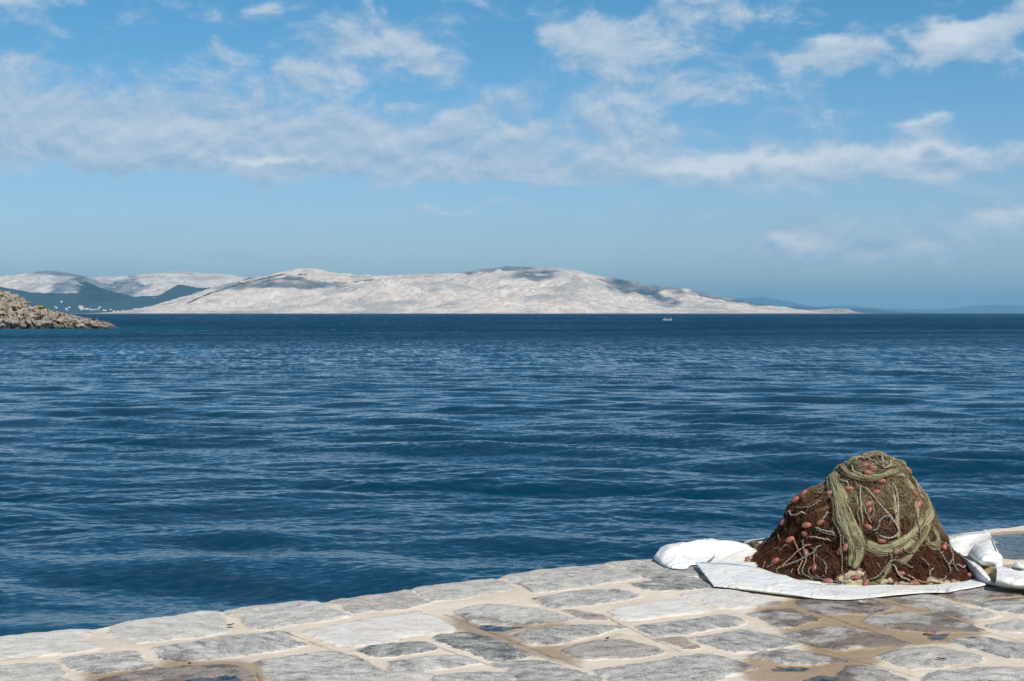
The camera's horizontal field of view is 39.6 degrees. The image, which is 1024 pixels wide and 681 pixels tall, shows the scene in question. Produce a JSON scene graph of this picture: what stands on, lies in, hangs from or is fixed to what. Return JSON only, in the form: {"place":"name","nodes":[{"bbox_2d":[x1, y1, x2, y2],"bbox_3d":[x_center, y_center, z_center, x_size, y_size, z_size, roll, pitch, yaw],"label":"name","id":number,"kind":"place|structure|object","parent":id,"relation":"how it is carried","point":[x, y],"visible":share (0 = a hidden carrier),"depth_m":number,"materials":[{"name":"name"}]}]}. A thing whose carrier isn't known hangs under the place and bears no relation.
{"place":"outdoors","nodes":[
{"label":"outdoors","id":0,"kind":"place"},
{"bbox_2d":[0,290,118,328],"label":"rocky headland","id":1,"kind":"structure","parent":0,"point":[16,312],"depth_m":299.77,"materials":[{"name":"beige stone"}]},
{"bbox_2d":[0,271,250,313],"bbox_3d":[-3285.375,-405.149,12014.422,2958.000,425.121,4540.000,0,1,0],"label":"bay hills","id":2,"kind":"structure","parent":0,"point":[50,290],"depth_m":11089.92,"materials":[{"name":"stone"}]},
{"bbox_2d":[71,266,850,313],"bbox_3d":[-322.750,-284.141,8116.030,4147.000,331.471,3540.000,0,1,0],"label":"island hills","id":3,"kind":"structure","parent":0,"point":[522,290],"depth_m":7438.49,"materials":[{"name":"stone"}]},
{"bbox_2d":[0,313,1023,635],"bbox_3d":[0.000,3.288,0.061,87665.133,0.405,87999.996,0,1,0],"label":"sea","id":4,"kind":"structure","parent":0,"point":[160,465],"depth_m":36.58,"materials":[{"name":"liquid"}]},
{"bbox_2d":[808,308,873,313],"bbox_3d":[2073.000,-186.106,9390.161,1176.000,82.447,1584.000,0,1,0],"label":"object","id":5,"kind":"structure","parent":4,"relation":"on","point":[836,310],"depth_m":9386.21,"materials":[{"name":"grey stone"}]},
{"bbox_2d":[0,526,1023,680],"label":"quay pavement","id":6,"kind":"structure","parent":0,"point":[653,619],"depth_m":6.99,"materials":[{"name":"stone"}]},
{"bbox_2d":[653,530,1023,599],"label":"tarpaulin","id":7,"kind":"object","parent":6,"relation":"on","point":[722,563],"visible":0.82,"depth_m":8.45,"materials":[{"name":"white plastic"}]},
{"bbox_2d":[745,450,974,585],"bbox_3d":[2.138,1.056,8.831,1.402,0.742,1.201,0,1,0],"label":"fishing net pile","id":8,"kind":"object","parent":7,"relation":"on","point":[868,518],"visible":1,"depth_m":8.52,"materials":[{"name":"brown fabric"}]},
{"bbox_2d":[0,0,1023,308],"label":"sky","id":9,"kind":"structure","parent":0,"point":[813,153],"materials":[{"name":"blue"}]},
{"bbox_2d":[789,306,915,312],"bbox_3d":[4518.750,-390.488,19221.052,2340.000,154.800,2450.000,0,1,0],"label":"wooded ridge","id":10,"kind":"structure","parent":0,"point":[855,310],"depth_m":18723.24,"materials":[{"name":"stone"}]},
{"bbox_2d":[735,297,1023,312],"bbox_3d":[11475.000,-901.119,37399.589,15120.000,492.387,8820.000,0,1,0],"label":"distant mountains","id":11,"kind":"structure","parent":0,"point":[967,309],"depth_m":35710.94,"materials":[{"name":"stone"}]}
]}

